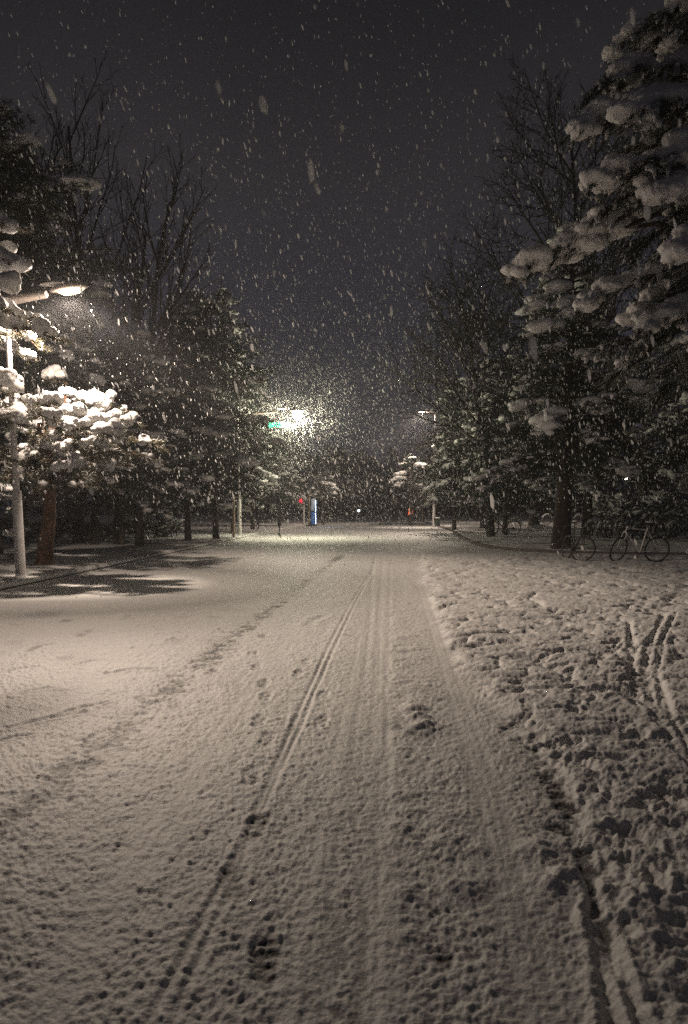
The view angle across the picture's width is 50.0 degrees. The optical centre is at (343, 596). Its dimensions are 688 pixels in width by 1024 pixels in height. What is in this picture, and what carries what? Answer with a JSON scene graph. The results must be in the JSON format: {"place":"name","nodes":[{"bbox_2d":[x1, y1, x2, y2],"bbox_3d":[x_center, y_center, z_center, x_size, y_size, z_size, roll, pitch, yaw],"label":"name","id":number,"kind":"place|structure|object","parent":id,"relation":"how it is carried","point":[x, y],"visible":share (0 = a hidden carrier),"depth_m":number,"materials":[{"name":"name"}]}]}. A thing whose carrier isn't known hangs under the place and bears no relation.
{"place":"outdoors","nodes":[
{"label":"outdoors","id":0,"kind":"place"},
{"bbox_2d":[0,509,578,515],"bbox_3d":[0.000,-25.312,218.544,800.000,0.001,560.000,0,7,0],"label":"ground","id":1,"kind":"structure","parent":0,"point":[384,513],"depth_m":137.66,"materials":[{"name":"white snow"}]},
{"bbox_2d":[5,131,30,545],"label":"bare tree","id":2,"kind":"object","parent":1,"relation":"on","point":[26,534],"visible":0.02,"depth_m":24.78,"materials":[{"name":"brown plant"}]},
{"bbox_2d":[0,210,71,465],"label":"pine tree","id":3,"kind":"object","parent":1,"relation":"on","point":[16,265],"visible":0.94,"depth_m":11.36,"materials":[{"name":"green plant"}]},
{"bbox_2d":[2,281,87,577],"bbox_3d":[-5.356,-2.924,13.427,1.730,5.361,0.300,1,7,9],"label":"street lamp","id":4,"kind":"object","parent":1,"relation":"on","point":[63,288],"visible":0.79,"depth_m":13.49,"materials":[{"name":"white metal"}]},
{"bbox_2d":[1,103,116,542],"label":"bare tree","id":5,"kind":"object","parent":1,"relation":"on","point":[76,239],"visible":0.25,"depth_m":24.42,"materials":[{"name":"brown plant"}]},
{"bbox_2d":[20,298,117,542],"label":"conifer tree","id":6,"kind":"object","parent":1,"relation":"on","point":[79,530],"depth_m":26.83,"materials":[{"name":"green plant"}]},
{"bbox_2d":[0,96,145,553],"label":"conifer tree","id":7,"kind":"object","parent":1,"relation":"on","point":[58,309],"visible":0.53,"depth_m":18.80,"materials":[{"name":"green plant"}]},
{"bbox_2d":[0,364,170,564],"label":"pine tree","id":8,"kind":"object","parent":1,"relation":"on","point":[100,420],"visible":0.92,"depth_m":15.17,"materials":[{"name":"green plant"}]},
{"bbox_2d":[2,50,170,544],"bbox_3d":[-9.009,-10.318,25.541,4.781,17.369,7.433,5,8,34],"label":"bare tree","id":9,"kind":"object","parent":1,"relation":"on","point":[94,526],"visible":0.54,"depth_m":25.50,"materials":[{"name":"brown plant"}]},
{"bbox_2d":[0,514,184,541],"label":"hedge","id":10,"kind":"object","parent":1,"relation":"on","point":[108,527],"visible":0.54,"depth_m":30.00,"materials":[{"name":"green plant"}]},
{"bbox_2d":[60,336,183,544],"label":"conifer tree","id":11,"kind":"object","parent":1,"relation":"on","point":[111,340],"visible":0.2,"depth_m":24.65,"materials":[{"name":"green plant"}]},
{"bbox_2d":[57,171,202,544],"bbox_3d":[-7.922,-8.542,26.561,5.227,13.735,4.834,-3,5,-24],"label":"bare tree","id":12,"kind":"object","parent":1,"relation":"on","point":[139,317],"visible":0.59,"depth_m":25.97,"materials":[{"name":"brown plant"}]},
{"bbox_2d":[75,329,214,524],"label":"conifer tree","id":13,"kind":"object","parent":1,"relation":"on","point":[159,394],"visible":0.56,"depth_m":24.24,"materials":[{"name":"green plant"}]},
{"bbox_2d":[77,132,244,545],"bbox_3d":[-5.826,-7.955,23.875,4.519,13.094,5.183,1,7,9],"label":"bare tree","id":14,"kind":"object","parent":1,"relation":"on","point":[139,532],"visible":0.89,"depth_m":23.80,"materials":[{"name":"grey plant"}]},
{"bbox_2d":[0,517,336,590],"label":"kerb","id":15,"kind":"structure","parent":1,"relation":"on","point":[11,587],"depth_m":17.28,"materials":[{"name":"stone"}]},
{"bbox_2d":[139,362,203,536],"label":"conifer tree","id":16,"kind":"object","parent":1,"relation":"on","point":[162,521],"depth_m":32.05,"materials":[{"name":"green plant"}]},
{"bbox_2d":[129,304,252,540],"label":"conifer tree","id":17,"kind":"object","parent":1,"relation":"on","point":[215,411],"visible":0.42,"depth_m":27.64,"materials":[{"name":"green plant"}]},
{"bbox_2d":[153,286,287,538],"bbox_3d":[-5.277,-7.235,30.017,5.887,10.094,6.158,4,8,30],"label":"conifer tree","id":18,"kind":"object","parent":1,"relation":"on","point":[241,371],"visible":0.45,"depth_m":29.46,"materials":[{"name":"green plant"}]},
{"bbox_2d":[232,492,234,536],"bbox_3d":[-4.903,-3.639,32.792,0.144,2.101,0.138,-3,8,-26],"label":"wooden stake","id":19,"kind":"object","parent":1,"relation":"on","point":[233,521],"visible":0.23,"depth_m":32.76,"materials":[{"name":"brown wood"}]},
{"bbox_2d":[190,360,282,532],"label":"conifer tree","id":20,"kind":"object","parent":1,"relation":"on","point":[263,471],"visible":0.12,"depth_m":35.97,"materials":[{"name":"green plant"}]},
{"bbox_2d":[209,386,304,528],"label":"conifer tree","id":21,"kind":"object","parent":1,"relation":"on","point":[283,461],"visible":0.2,"depth_m":42.31,"materials":[{"name":"green plant"}]},
{"bbox_2d":[243,401,288,519],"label":"conifer tree","id":22,"kind":"object","parent":1,"relation":"on","point":[258,500],"visible":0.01,"depth_m":70.61,"materials":[{"name":"green plant"}]},
{"bbox_2d":[237,408,303,534],"bbox_3d":[-3.368,-5.644,33.678,3.210,5.826,0.440,0,7,4],"label":"street lamp","id":23,"kind":"object","parent":1,"relation":"on","point":[295,411],"visible":0.54,"depth_m":33.39,"materials":[{"name":"white metal"}]},
{"bbox_2d":[266,426,305,517],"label":"conifer tree","id":24,"kind":"object","parent":1,"relation":"on","point":[289,472],"visible":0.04,"depth_m":82.74,"materials":[{"name":"green plant"}]},
{"bbox_2d":[256,417,317,525],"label":"conifer tree","id":25,"kind":"object","parent":1,"relation":"on","point":[294,487],"visible":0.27,"depth_m":50.50,"materials":[{"name":"green plant"}]},
{"bbox_2d":[282,445,320,516],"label":"conifer tree","id":26,"kind":"object","parent":1,"relation":"on","point":[302,470],"visible":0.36,"depth_m":95.98,"materials":[{"name":"green plant"}]},
{"bbox_2d":[306,468,340,524],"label":"pine sapling","id":27,"kind":"object","parent":1,"relation":"on","point":[323,485],"visible":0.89,"depth_m":57.07,"materials":[{"name":"green plant"}]},
{"bbox_2d":[312,445,343,514],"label":"conifer tree","id":28,"kind":"object","parent":1,"relation":"on","point":[325,447],"visible":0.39,"depth_m":113.36,"materials":[{"name":"green plant"}]},
{"bbox_2d":[0,446,687,515],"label":"distant woods","id":29,"kind":"object","parent":1,"relation":"on","point":[345,471],"visible":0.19,"depth_m":116.97,"materials":[{"name":"black plant"}]},
{"bbox_2d":[338,474,365,521],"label":"pine sapling","id":30,"kind":"object","parent":1,"relation":"on","point":[351,492],"visible":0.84,"depth_m":70.22,"materials":[{"name":"green plant"}]},
{"bbox_2d":[353,449,374,509],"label":"conifer tree","id":31,"kind":"object","parent":1,"relation":"on","point":[362,453],"visible":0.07,"depth_m":139.78,"materials":[{"name":"green plant"}]},
{"bbox_2d":[367,460,387,513],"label":"conifer tree","id":32,"kind":"object","parent":1,"relation":"on","point":[380,465],"visible":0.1,"depth_m":140.14,"materials":[{"name":"green plant"}]},
{"bbox_2d":[377,448,403,514],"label":"conifer tree","id":33,"kind":"object","parent":1,"relation":"on","point":[389,466],"visible":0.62,"depth_m":130.21,"materials":[{"name":"green plant"}]},
{"bbox_2d":[387,452,419,514],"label":"conifer tree","id":34,"kind":"object","parent":1,"relation":"on","point":[399,491],"visible":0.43,"depth_m":121.48,"materials":[{"name":"green plant"}]},
{"bbox_2d":[388,453,429,525],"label":"pine sapling","id":35,"kind":"object","parent":1,"relation":"on","point":[403,472],"visible":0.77,"depth_m":55.06,"materials":[{"name":"green plant"}]},
{"bbox_2d":[400,432,443,514],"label":"conifer tree","id":36,"kind":"object","parent":1,"relation":"on","point":[407,495],"visible":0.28,"depth_m":107.12,"materials":[{"name":"green plant"}]},
{"bbox_2d":[422,478,449,516],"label":"pine sapling","id":37,"kind":"object","parent":1,"relation":"on","point":[435,494],"visible":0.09,"depth_m":57.31,"materials":[{"name":"green plant"}]},
{"bbox_2d":[415,426,465,519],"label":"conifer tree","id":38,"kind":"object","parent":1,"relation":"on","point":[450,504],"visible":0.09,"depth_m":70.37,"materials":[{"name":"green plant"}]},
{"bbox_2d":[407,377,491,529],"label":"conifer tree","id":39,"kind":"object","parent":1,"relation":"on","point":[431,486],"visible":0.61,"depth_m":40.86,"materials":[{"name":"green plant"}]},
{"bbox_2d":[367,231,579,536],"bbox_3d":[6.115,-9.316,33.287,8.863,13.524,7.588,4,8,32],"label":"bare tree","id":40,"kind":"object","parent":1,"relation":"on","point":[457,387],"visible":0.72,"depth_m":32.74,"materials":[{"name":"grey plant"}]},
{"bbox_2d":[445,434,503,520],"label":"conifer tree","id":41,"kind":"object","parent":1,"relation":"on","point":[475,511],"visible":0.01,"depth_m":68.01,"materials":[{"name":"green plant"}]},
{"bbox_2d":[449,356,526,527],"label":"conifer tree","id":42,"kind":"object","parent":1,"relation":"on","point":[483,509],"visible":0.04,"depth_m":44.91,"materials":[{"name":"green plant"}]},
{"bbox_2d":[452,353,557,534],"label":"conifer tree","id":43,"kind":"object","parent":1,"relation":"on","point":[486,411],"visible":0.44,"depth_m":33.13,"materials":[{"name":"green plant"}]},
{"bbox_2d":[526,524,551,528],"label":"snow heap","id":44,"kind":"object","parent":1,"relation":"on","point":[535,526],"visible":0.41,"depth_m":44.71,"materials":[{"name":"white snow"}]},
{"bbox_2d":[498,341,581,525],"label":"conifer tree","id":45,"kind":"object","parent":1,"relation":"on","point":[531,518],"visible":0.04,"depth_m":46.80,"materials":[{"name":"green plant"}]},
{"bbox_2d":[413,516,687,554],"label":"kerb","id":46,"kind":"structure","parent":1,"relation":"on","point":[466,539],"depth_m":23.38,"materials":[{"name":"stone"}]},
{"bbox_2d":[434,517,440,525],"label":"litter bin","id":47,"kind":"object","parent":46,"relation":"on","point":[436,519],"visible":0.87,"depth_m":50.97,"materials":[{"name":"white metal"}]},
{"bbox_2d":[448,39,672,531],"bbox_3d":[9.247,-11.191,29.285,10.234,18.207,10.901,-5,8,-33],"label":"bare tree","id":48,"kind":"object","parent":1,"relation":"on","point":[549,212],"visible":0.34,"depth_m":27.90,"materials":[{"name":"grey plant"}]},
{"bbox_2d":[464,220,657,548],"bbox_3d":[7.072,-6.429,23.100,5.708,10.122,5.659,-3,8,-24],"label":"conifer tree","id":49,"kind":"object","parent":1,"relation":"on","point":[596,331],"visible":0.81,"depth_m":22.51,"materials":[{"name":"green plant"}]},
{"bbox_2d":[500,0,687,419],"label":"conifer tree","id":50,"kind":"object","parent":1,"relation":"on","point":[643,171],"visible":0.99,"depth_m":8.39,"materials":[{"name":"green plant"}]},
{"bbox_2d":[530,298,658,535],"bbox_3d":[11.265,-8.228,33.535,6.372,11.178,5.661,-5,8,-34],"label":"conifer tree","id":51,"kind":"object","parent":1,"relation":"on","point":[586,516],"visible":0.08,"depth_m":33.19,"materials":[{"name":"green plant"}]},
{"bbox_2d":[598,325,687,530],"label":"conifer tree","id":52,"kind":"object","parent":1,"relation":"on","point":[661,416],"visible":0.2,"depth_m":39.49,"materials":[{"name":"green plant"}]},
{"bbox_2d":[631,331,687,494],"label":"conifer tree","id":53,"kind":"object","parent":1,"relation":"on","point":[682,439],"visible":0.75,"depth_m":30.19,"materials":[{"name":"green plant"}]},
{"bbox_2d":[0,515,687,1023],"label":"road","id":54,"kind":"structure","parent":0,"point":[422,793],"depth_m":3.95,"materials":[{"name":"white snow"}]},
{"bbox_2d":[257,499,258,528],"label":"post","id":55,"kind":"object","parent":54,"relation":"on","point":[257,516],"depth_m":43.72,"materials":[{"name":"grey"}]},
{"bbox_2d":[268,422,287,535],"bbox_3d":[-3.022,-5.430,34.161,0.900,5.222,0.173,0,7,0],"label":"led sign","id":56,"kind":"object","parent":54,"relation":"on","point":[284,425],"visible":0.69,"depth_m":34.14,"materials":[{"name":"metal"}]},
{"bbox_2d":[299,491,304,523],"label":"red sign","id":57,"kind":"object","parent":54,"relation":"on","point":[300,500],"visible":0.61,"depth_m":57.50,"materials":[{"name":"red"}]},
{"bbox_2d":[308,492,309,523],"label":"wooden stake","id":58,"kind":"object","parent":54,"relation":"on","point":[309,508],"visible":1,"depth_m":51.02,"materials":[{"name":"brown wood"}]},
{"bbox_2d":[306,497,316,525],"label":"light box","id":59,"kind":"object","parent":54,"relation":"on","point":[312,513],"visible":0.9,"depth_m":51.08,"materials":[{"name":"blue plastic"}]},
{"bbox_2d":[418,409,435,526],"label":"street lamp","id":60,"kind":"object","parent":54,"relation":"on","point":[426,410],"visible":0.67,"depth_m":50.56,"materials":[{"name":"grey metal"}]},
{"bbox_2d":[484,511,522,534],"bbox_3d":[7.455,-3.467,34.556,1.791,1.148,0.614,0,11,4],"label":"bicycle","id":61,"kind":"object","parent":54,"relation":"on","point":[520,523],"visible":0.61,"depth_m":34.52,"materials":[{"name":"black metal"}]},
{"bbox_2d":[562,518,595,560],"bbox_3d":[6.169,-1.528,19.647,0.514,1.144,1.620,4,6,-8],"label":"bicycle","id":62,"kind":"object","parent":54,"relation":"on","point":[572,548],"visible":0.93,"depth_m":19.33,"materials":[{"name":"black metal"}]},
{"bbox_2d":[585,509,614,536],"bbox_3d":[10.901,-3.124,31.513,1.892,1.216,0.650,-4,15,-30],"label":"bicycle","id":63,"kind":"object","parent":54,"relation":"on","point":[590,521],"visible":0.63,"depth_m":31.39,"materials":[{"name":"black metal"}]},
{"bbox_2d":[596,513,611,537],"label":"bicycle","id":64,"kind":"object","parent":54,"relation":"on","point":[599,524],"visible":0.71,"depth_m":31.27,"materials":[{"name":"black paint"}]},
{"bbox_2d":[603,512,626,537],"bbox_3d":[11.612,-3.069,31.489,1.729,1.111,0.594,-5,0,-34],"label":"bicycle","id":65,"kind":"object","parent":54,"relation":"on","point":[608,522],"visible":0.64,"depth_m":31.36,"materials":[{"name":"black paint"}]},
{"bbox_2d":[617,513,634,537],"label":"bicycle","id":66,"kind":"object","parent":54,"relation":"on","point":[623,524],"visible":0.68,"depth_m":30.83,"materials":[{"name":"black paint"}]},
{"bbox_2d":[623,511,647,537],"bbox_3d":[12.459,-3.086,31.503,1.765,1.134,0.606,-4,11,-31],"label":"bicycle","id":67,"kind":"object","parent":54,"relation":"on","point":[641,521],"visible":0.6,"depth_m":31.50,"materials":[{"name":"black paint"}]},
{"bbox_2d":[609,521,669,561],"bbox_3d":[7.589,-1.400,18.900,1.645,1.083,0.504,0,13,-4],"label":"bicycle","id":68,"kind":"object","parent":54,"relation":"on","point":[642,546],"visible":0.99,"depth_m":18.94,"materials":[{"name":"black metal"}]},
{"bbox_2d":[593,489,687,530],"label":"hedge","id":69,"kind":"object","parent":54,"relation":"on","point":[654,505],"visible":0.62,"depth_m":39.53,"materials":[{"name":"green plant"}]},
{"bbox_2d":[632,513,649,537],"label":"bicycle","id":70,"kind":"object","parent":54,"relation":"on","point":[637,523],"visible":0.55,"depth_m":31.17,"materials":[{"name":"black paint"}]},
{"bbox_2d":[644,514,663,537],"bbox_3d":[13.223,-3.029,31.379,1.633,1.049,0.561,-5,7,-38],"label":"bicycle","id":71,"kind":"object","parent":54,"relation":"on","point":[659,522],"visible":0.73,"depth_m":31.40,"materials":[{"name":"black paint"}]},
{"bbox_2d":[642,512,678,537],"bbox_3d":[13.395,-3.035,31.211,1.720,1.105,0.591,0,10,-4],"label":"bicycle","id":72,"kind":"object","parent":54,"relation":"on","point":[655,525],"visible":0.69,"depth_m":31.21,"materials":[{"name":"black paint"}]},
{"bbox_2d":[665,513,677,537],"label":"bicycle","id":73,"kind":"object","parent":54,"relation":"on","point":[672,526],"visible":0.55,"depth_m":31.12,"materials":[{"name":"black paint"}]},
{"bbox_2d":[665,510,687,537],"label":"bicycle","id":74,"kind":"object","parent":54,"relation":"on","point":[675,522],"visible":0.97,"depth_m":30.91,"materials":[{"name":"black paint"}]},
{"bbox_2d":[671,510,687,536],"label":"bicycle","id":75,"kind":"object","parent":54,"relation":"on","point":[680,521],"visible":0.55,"depth_m":31.84,"materials":[{"name":"black paint"}]},
{"bbox_2d":[0,0,687,637],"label":"falling snow","id":76,"kind":"structure","parent":0,"point":[318,190],"depth_m":15.62,"materials":[{"name":"white snow"}]},
{"bbox_2d":[0,0,687,508],"label":"sky","id":77,"kind":"structure","parent":0,"point":[37,32],"materials":[{"name":"black"}]},
{"bbox_2d":[542,508,553,524],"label":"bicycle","id":78,"kind":"object","parent":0,"point":[547,514],"visible":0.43,"depth_m":54.16,"materials":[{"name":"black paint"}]},
{"bbox_2d":[571,509,581,525],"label":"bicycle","id":79,"kind":"object","parent":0,"point":[580,514],"visible":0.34,"depth_m":51.15,"materials":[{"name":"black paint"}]}
]}

